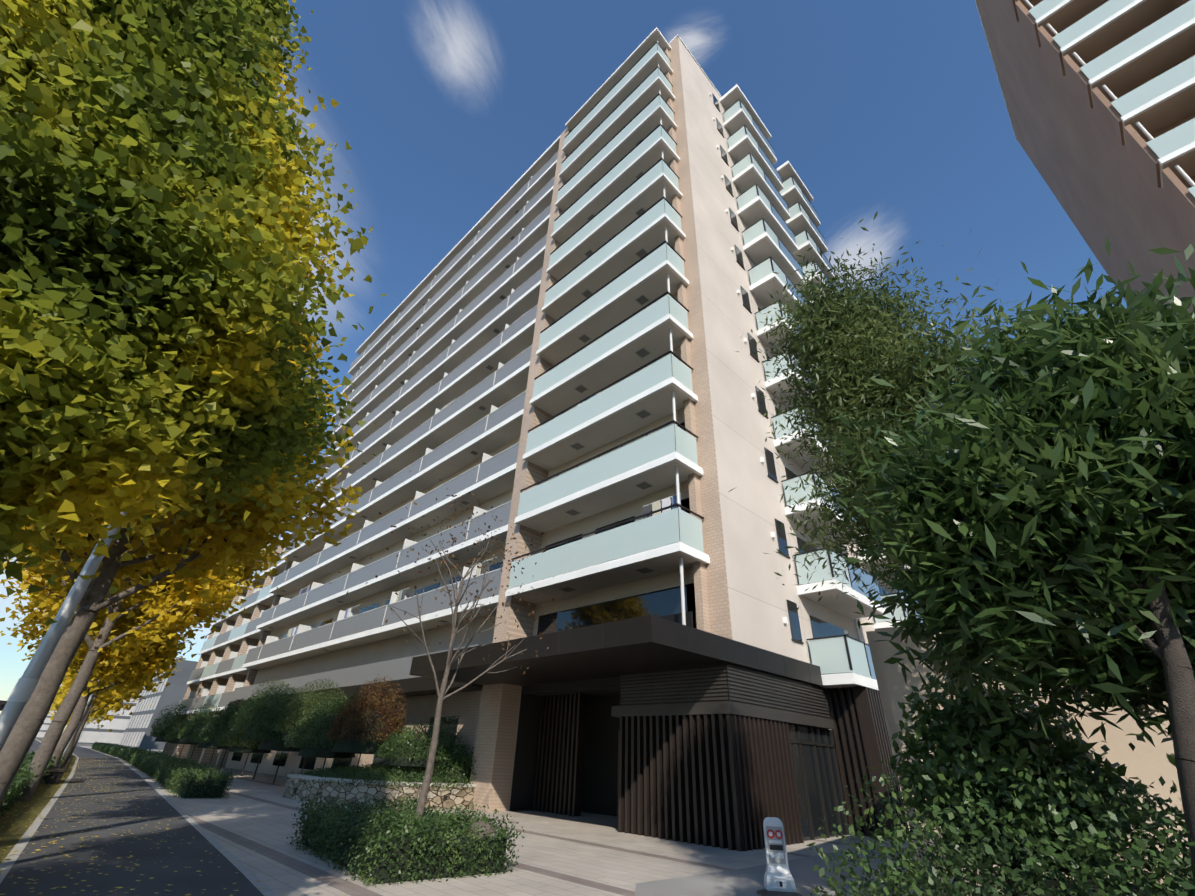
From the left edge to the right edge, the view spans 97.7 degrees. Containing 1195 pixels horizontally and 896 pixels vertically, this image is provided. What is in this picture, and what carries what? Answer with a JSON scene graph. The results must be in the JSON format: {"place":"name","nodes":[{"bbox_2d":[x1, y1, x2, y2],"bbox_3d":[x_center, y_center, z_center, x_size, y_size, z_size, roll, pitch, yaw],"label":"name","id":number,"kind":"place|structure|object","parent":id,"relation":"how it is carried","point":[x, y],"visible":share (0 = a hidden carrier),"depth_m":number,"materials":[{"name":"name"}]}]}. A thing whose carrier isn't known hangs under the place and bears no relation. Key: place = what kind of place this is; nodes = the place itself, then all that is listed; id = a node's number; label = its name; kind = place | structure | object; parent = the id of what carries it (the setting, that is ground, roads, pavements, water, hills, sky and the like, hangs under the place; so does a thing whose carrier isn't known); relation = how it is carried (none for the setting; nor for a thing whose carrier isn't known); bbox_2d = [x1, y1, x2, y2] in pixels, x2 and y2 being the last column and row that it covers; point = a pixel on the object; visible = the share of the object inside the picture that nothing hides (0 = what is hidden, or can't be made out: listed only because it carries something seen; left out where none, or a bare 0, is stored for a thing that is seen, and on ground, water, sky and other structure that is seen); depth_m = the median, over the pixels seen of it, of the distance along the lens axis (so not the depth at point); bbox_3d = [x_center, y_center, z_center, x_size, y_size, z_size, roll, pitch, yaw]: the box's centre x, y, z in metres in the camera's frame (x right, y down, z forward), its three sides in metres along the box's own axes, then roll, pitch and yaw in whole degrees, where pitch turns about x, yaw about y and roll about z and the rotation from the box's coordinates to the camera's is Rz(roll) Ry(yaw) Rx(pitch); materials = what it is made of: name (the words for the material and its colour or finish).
{"place":"outdoors","nodes":[
{"label":"outdoors","id":0,"kind":"place"},
{"bbox_2d":[27,739,40,754],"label":"road","id":1,"kind":"structure","parent":0,"point":[35,745],"depth_m":77.76,"materials":[{"name":"grey asphalt"}]},
{"bbox_2d":[0,739,76,863],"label":"verge soil","id":2,"kind":"structure","parent":0,"point":[21,822],"depth_m":12.02,"materials":[{"name":"green soil"}]},
{"bbox_2d":[0,770,33,818],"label":"verge hedge","id":3,"kind":"object","parent":2,"relation":"on","point":[10,795],"visible":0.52,"depth_m":11.88,"materials":[{"name":"green plant"}]},
{"bbox_2d":[8,760,39,808],"bbox_3d":[-16.766,9.346,14.803,6.558,1.097,1.568,-31,-44,43],"label":"verge hedge","id":4,"kind":"object","parent":2,"relation":"on","point":[25,767],"depth_m":13.69,"materials":[{"name":"green plant"}]},
{"bbox_2d":[23,756,55,789],"bbox_3d":[-20.628,11.625,18.787,6.520,1.028,1.451,-30,-43,42],"label":"verge hedge","id":5,"kind":"object","parent":2,"relation":"on","point":[49,766],"visible":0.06,"depth_m":19.28,"materials":[{"name":"green plant"}]},
{"bbox_2d":[25,751,62,764],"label":"verge hedge","id":6,"kind":"object","parent":2,"relation":"on","point":[31,755],"visible":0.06,"depth_m":21.74,"materials":[{"name":"green plant"}]},
{"bbox_2d":[42,757,71,783],"bbox_3d":[-21.272,12.698,20.560,0.480,0.850,1.600,25,-37,-32],"label":"bench","id":7,"kind":"object","parent":2,"relation":"on","point":[53,775],"visible":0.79,"depth_m":20.00,"materials":[{"name":"grey"}]},
{"bbox_2d":[0,505,130,750],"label":"utility pole","id":8,"kind":"object","parent":2,"relation":"on","point":[23,690],"visible":0.5,"depth_m":7.69,"materials":[{"name":"grey metal"}]},
{"bbox_2d":[58,680,98,767],"bbox_3d":[-26.616,13.454,28.575,0.270,7.344,1.835,-25,-40,38],"label":"trunk","id":9,"kind":"object","parent":2,"relation":"on","point":[86,708],"visible":0.08,"depth_m":27.16,"materials":[{"name":"grey"}]},
{"bbox_2d":[48,702,109,726],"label":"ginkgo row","id":10,"kind":"object","parent":2,"relation":"on","point":[70,717],"visible":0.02,"depth_m":78.91,"materials":[{"name":"yellow plant"}]},
{"bbox_2d":[51,687,116,719],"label":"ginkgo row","id":11,"kind":"object","parent":2,"relation":"on","point":[69,719],"depth_m":65.17,"materials":[{"name":"yellow plant"}]},
{"bbox_2d":[50,686,125,728],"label":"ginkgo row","id":12,"kind":"object","parent":2,"relation":"on","point":[92,720],"depth_m":61.06,"materials":[{"name":"yellow plant"}]},
{"bbox_2d":[0,577,194,777],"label":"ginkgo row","id":13,"kind":"object","parent":2,"relation":"on","point":[151,657],"depth_m":22.14,"materials":[{"name":"yellow plant"}]},
{"bbox_2d":[57,681,139,717],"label":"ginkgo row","id":14,"kind":"object","parent":2,"relation":"on","point":[65,689],"depth_m":53.81,"materials":[{"name":"yellow plant"}]},
{"bbox_2d":[60,681,153,718],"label":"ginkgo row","id":15,"kind":"object","parent":2,"relation":"on","point":[137,693],"depth_m":49.82,"materials":[{"name":"yellow plant"}]},
{"bbox_2d":[47,661,169,757],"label":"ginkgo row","id":16,"kind":"object","parent":2,"relation":"on","point":[102,703],"depth_m":41.48,"materials":[{"name":"yellow plant"}]},
{"bbox_2d":[27,636,196,768],"bbox_3d":[-27.897,11.111,30.617,7.364,13.397,7.604,-25,-40,38],"label":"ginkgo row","id":17,"kind":"object","parent":2,"relation":"on","point":[70,681],"depth_m":28.77,"materials":[{"name":"yellow plant"}]},
{"bbox_2d":[51,637,184,763],"bbox_3d":[-34.267,14.594,37.591,8.537,14.050,7.984,-25,-40,38],"label":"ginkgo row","id":18,"kind":"object","parent":2,"relation":"on","point":[118,696],"depth_m":35.62,"materials":[{"name":"yellow plant"}]},
{"bbox_2d":[0,527,287,800],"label":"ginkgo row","id":19,"kind":"object","parent":2,"relation":"on","point":[220,595],"depth_m":17.19,"materials":[{"name":"yellow plant"}]},
{"bbox_2d":[0,287,361,805],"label":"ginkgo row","id":20,"kind":"object","parent":2,"relation":"on","point":[219,556],"depth_m":10.74,"materials":[{"name":"yellow plant"}]},
{"bbox_2d":[0,739,78,883],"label":"curb","id":21,"kind":"structure","parent":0,"point":[6,865],"depth_m":9.67,"materials":[{"name":"concrete"}]},
{"bbox_2d":[35,738,92,745],"bbox_3d":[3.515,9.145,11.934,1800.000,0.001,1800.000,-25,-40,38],"label":"wall","id":22,"kind":"structure","parent":0,"point":[77,744],"depth_m":116.19,"materials":[{"name":"grey concrete"}]},
{"bbox_2d":[0,657,197,749],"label":"distant blocks","id":23,"kind":"structure","parent":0,"point":[133,729],"depth_m":101.62,"materials":[{"name":"white concrete"}]},
{"bbox_2d":[0,556,217,628],"bbox_3d":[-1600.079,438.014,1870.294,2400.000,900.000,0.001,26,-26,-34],"label":"cloud","id":24,"kind":"structure","parent":0,"point":[3,591],"depth_m":1654.60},
{"bbox_2d":[0,746,263,895],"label":"road","id":25,"kind":"structure","parent":0,"point":[213,879],"depth_m":8.74,"materials":[{"name":"grey asphalt"}]},
{"bbox_2d":[0,758,342,895],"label":"fallen leaves","id":26,"kind":"object","parent":25,"relation":"on","point":[98,836],"visible":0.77,"depth_m":9.72,"materials":[{"name":"yellow plant"}]},
{"bbox_2d":[76,745,277,895],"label":"curb","id":27,"kind":"structure","parent":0,"point":[252,877],"depth_m":9.10,"materials":[{"name":"concrete"}]},
{"bbox_2d":[0,0,387,625],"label":"ginkgo","id":28,"kind":"object","parent":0,"point":[154,178],"depth_m":4.19,"materials":[{"name":"yellow plant"}]},
{"bbox_2d":[284,762,473,790],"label":"bed ground","id":29,"kind":"structure","parent":0,"point":[361,772],"depth_m":18.09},
{"bbox_2d":[330,471,556,819],"bbox_3d":[-3.012,4.095,11.381,4.622,7.624,5.608,-25,-40,38],"label":"island tree","id":30,"kind":"object","parent":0,"point":[424,791],"depth_m":11.27,"materials":[{"name":"brown plant"}]},
{"bbox_2d":[448,33,467,64],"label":"cloud","id":31,"kind":"structure","parent":0,"point":[459,47],"depth_m":1944.51,"materials":[{"name":"white"}]},
{"bbox_2d":[81,746,909,895],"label":"plaza paving","id":32,"kind":"structure","parent":0,"point":[589,854],"depth_m":10.14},
{"bbox_2d":[91,741,105,749],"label":"path hedge","id":33,"kind":"object","parent":32,"relation":"on","point":[94,744],"visible":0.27,"depth_m":77.62,"materials":[{"name":"green plant"}]},
{"bbox_2d":[97,743,114,751],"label":"path hedge","id":34,"kind":"object","parent":32,"relation":"on","point":[100,747],"visible":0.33,"depth_m":67.50,"materials":[{"name":"green plant"}]},
{"bbox_2d":[101,744,113,752],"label":"path hedge","id":35,"kind":"object","parent":32,"relation":"on","point":[105,747],"depth_m":61.91,"materials":[{"name":"green plant"}]},
{"bbox_2d":[106,744,126,755],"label":"path hedge","id":36,"kind":"object","parent":32,"relation":"on","point":[111,748],"visible":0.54,"depth_m":56.09,"materials":[{"name":"green plant"}]},
{"bbox_2d":[112,745,130,757],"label":"path hedge","id":37,"kind":"object","parent":32,"relation":"on","point":[118,751],"depth_m":51.34,"materials":[{"name":"green plant"}]},
{"bbox_2d":[120,746,146,759],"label":"path hedge","id":38,"kind":"object","parent":32,"relation":"on","point":[125,750],"visible":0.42,"depth_m":46.08,"materials":[{"name":"green plant"}]},
{"bbox_2d":[123,748,152,763],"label":"path hedge","id":39,"kind":"object","parent":32,"relation":"on","point":[128,755],"depth_m":41.09,"materials":[{"name":"green plant"}]},
{"bbox_2d":[129,749,167,767],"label":"path hedge","id":40,"kind":"object","parent":32,"relation":"on","point":[135,758],"visible":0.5,"depth_m":35.44,"materials":[{"name":"green plant"}]},
{"bbox_2d":[136,753,180,773],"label":"path hedge","id":41,"kind":"object","parent":32,"relation":"on","point":[145,760],"depth_m":30.31,"materials":[{"name":"green plant"}]},
{"bbox_2d":[150,702,188,751],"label":"tree","id":42,"kind":"object","parent":32,"relation":"on","point":[174,718],"depth_m":50.06,"materials":[{"name":"green plant"}]},
{"bbox_2d":[146,755,202,782],"bbox_3d":[-20.658,15.568,25.515,8.532,1.064,1.840,-31,-44,43],"label":"path hedge","id":43,"kind":"object","parent":32,"relation":"on","point":[160,764],"depth_m":24.42,"materials":[{"name":"green plant"}]},
{"bbox_2d":[164,719,198,757],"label":"tree","id":44,"kind":"object","parent":32,"relation":"on","point":[171,735],"depth_m":44.42,"materials":[{"name":"green plant"}]},
{"bbox_2d":[156,759,237,798],"bbox_3d":[-15.533,12.613,20.111,8.525,0.997,1.853,-30,-43,42],"label":"path hedge","id":45,"kind":"object","parent":32,"relation":"on","point":[191,772],"depth_m":17.71,"materials":[{"name":"green plant"}]},
{"bbox_2d":[175,704,219,759],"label":"tree","id":46,"kind":"object","parent":32,"relation":"on","point":[194,722],"depth_m":40.34,"materials":[{"name":"green plant"}]},
{"bbox_2d":[190,716,229,764],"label":"tree","id":47,"kind":"object","parent":32,"relation":"on","point":[195,739],"depth_m":36.02,"materials":[{"name":"green plant"}]},
{"bbox_2d":[199,698,261,771],"bbox_3d":[-23.657,18.605,33.994,5.134,4.260,3.576,-25,-40,38],"label":"tree","id":48,"kind":"object","parent":32,"relation":"on","point":[228,713],"depth_m":33.37,"materials":[{"name":"green plant"}]},
{"bbox_2d":[162,529,299,766],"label":"wing","id":49,"kind":"structure","parent":32,"relation":"on","point":[219,674],"depth_m":49.16,"materials":[{"name":"white paint"}]},
{"bbox_2d":[211,722,270,775],"bbox_3d":[-20.907,17.562,30.967,5.252,3.163,3.372,-10,-33,20],"label":"tree","id":50,"kind":"object","parent":32,"relation":"on","point":[233,736],"depth_m":29.82,"materials":[{"name":"green plant"}]},
{"bbox_2d":[227,679,300,779],"bbox_3d":[-18.183,15.107,28.387,5.532,4.947,3.732,-25,-40,38],"label":"tree","id":51,"kind":"object","parent":32,"relation":"on","point":[260,700],"depth_m":28.13,"materials":[{"name":"green plant"}]},
{"bbox_2d":[246,687,311,783],"bbox_3d":[-15.474,14.241,26.087,4.858,4.288,3.277,-25,-40,38],"label":"tree","id":52,"kind":"object","parent":32,"relation":"on","point":[259,733],"depth_m":25.49,"materials":[{"name":"green plant"}]},
{"bbox_2d":[274,678,348,772],"bbox_3d":[-12.832,12.911,23.844,4.902,4.478,3.472,-25,-40,38],"label":"tree","id":53,"kind":"object","parent":32,"relation":"on","point":[298,710],"depth_m":23.63,"materials":[{"name":"green plant"}]},
{"bbox_2d":[284,693,367,768],"bbox_3d":[-11.264,12.249,21.799,5.398,3.642,2.973,-25,-40,38],"label":"tree","id":54,"kind":"object","parent":32,"relation":"on","point":[318,722],"depth_m":21.03,"materials":[{"name":"green plant"}]},
{"bbox_2d":[324,674,407,768],"bbox_3d":[-8.979,11.247,20.560,4.465,4.267,3.050,-25,-40,38],"label":"tree","id":55,"kind":"object","parent":32,"relation":"on","point":[351,712],"depth_m":19.93,"materials":[{"name":"plant"}]},
{"bbox_2d":[282,774,475,808],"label":"stone planter wall","id":56,"kind":"structure","parent":32,"relation":"on","point":[298,789],"depth_m":17.39,"materials":[{"name":"stone"}]},
{"bbox_2d":[287,792,525,887],"bbox_3d":[-3.587,6.808,9.409,4.984,0.931,3.178,-25,-40,38],"label":"island hedge","id":57,"kind":"object","parent":32,"relation":"on","point":[364,820],"depth_m":8.22,"materials":[{"name":"green plant"}]},
{"bbox_2d":[372,721,469,770],"bbox_3d":[-6.661,11.415,19.187,3.807,2.752,3.210,-25,-40,38],"label":"shrub","id":58,"kind":"object","parent":32,"relation":"on","point":[398,740],"depth_m":18.65,"materials":[{"name":"green plant"}]},
{"bbox_2d":[425,739,475,781],"bbox_3d":[-5.124,11.664,18.810,2.537,2.054,1.951,-25,-40,38],"label":"shrub","id":59,"kind":"object","parent":32,"relation":"on","point":[467,757],"depth_m":18.50,"materials":[{"name":"green plant"}]},
{"bbox_2d":[464,821,496,836],"bbox_3d":[-1.938,6.593,8.675,0.811,0.640,0.590,-25,-40,38],"label":"garden rock","id":60,"kind":"object","parent":32,"relation":"on","point":[487,825],"visible":0.1,"depth_m":8.66,"materials":[{"name":"grey stone"}]},
{"bbox_2d":[225,27,922,826],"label":"tower","id":61,"kind":"structure","parent":32,"relation":"on","point":[553,343],"depth_m":24.96,"materials":[{"name":"grey"}]},
{"bbox_2d":[409,615,908,851],"bbox_3d":[3.217,9.960,18.509,11.730,5.300,15.903,-25,-40,38],"label":"entrance canopy","id":62,"kind":"object","parent":32,"relation":"on","point":[674,731],"visible":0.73,"depth_m":14.52,"materials":[{"name":"brown metal"}]},
{"bbox_2d":[866,624,1188,895],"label":"garden wall","id":63,"kind":"structure","parent":32,"relation":"on","point":[1147,762],"depth_m":5.91,"materials":[{"name":"beige concrete"}]},
{"bbox_2d":[975,0,1194,314],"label":"tower","id":64,"kind":"structure","parent":32,"relation":"on","point":[1099,97],"depth_m":24.25,"materials":[{"name":"brown tile"}]},
{"bbox_2d":[0,0,1126,729],"label":"sky","id":65,"kind":"structure","parent":0,"point":[896,109],"materials":[{"name":"blue"}]},
{"bbox_2d":[681,36,701,47],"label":"cloud","id":66,"kind":"structure","parent":0,"point":[689,41],"depth_m":1951.68,"materials":[{"name":"white"}]},
{"bbox_2d":[634,846,920,895],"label":"pavement","id":67,"kind":"structure","parent":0,"point":[748,881],"depth_m":8.47,"materials":[{"name":"grey concrete"}]},
{"bbox_2d":[763,817,795,891],"bbox_3d":[2.796,6.337,8.164,0.430,0.915,0.275,-1,-31,7],"label":"no entry sign","id":68,"kind":"object","parent":67,"relation":"on","point":[778,876],"visible":1,"depth_m":8.09,"materials":[{"name":"white plastic"}]},
{"bbox_2d":[756,889,802,895],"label":"manhole cover","id":69,"kind":"object","parent":67,"relation":"on","point":[764,892],"visible":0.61,"depth_m":7.69,"materials":[{"name":"grey metal"}]},
{"bbox_2d":[729,211,1028,894],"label":"evergreen","id":70,"kind":"object","parent":67,"relation":"on","point":[849,347],"depth_m":6.78,"materials":[{"name":"green plant"}]},
{"bbox_2d":[806,743,1194,895],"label":"round hedge","id":71,"kind":"object","parent":67,"relation":"on","point":[1168,858],"depth_m":3.16,"materials":[{"name":"green plant"}]},
{"bbox_2d":[812,235,1194,894],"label":"evergreen","id":72,"kind":"object","parent":67,"relation":"on","point":[1047,473],"depth_m":3.06,"materials":[{"name":"green plant"}]},
{"bbox_2d":[885,659,1167,884],"bbox_3d":[3.410,3.038,4.174,1.784,2.547,1.874,-25,-40,38],"label":"camellia bush","id":73,"kind":"object","parent":67,"relation":"on","point":[1009,734],"depth_m":4.14,"materials":[{"name":"green plant"}]},
{"bbox_2d":[833,242,879,273],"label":"cloud","id":74,"kind":"structure","parent":0,"point":[853,251],"depth_m":2125.82,"materials":[{"name":"white"}]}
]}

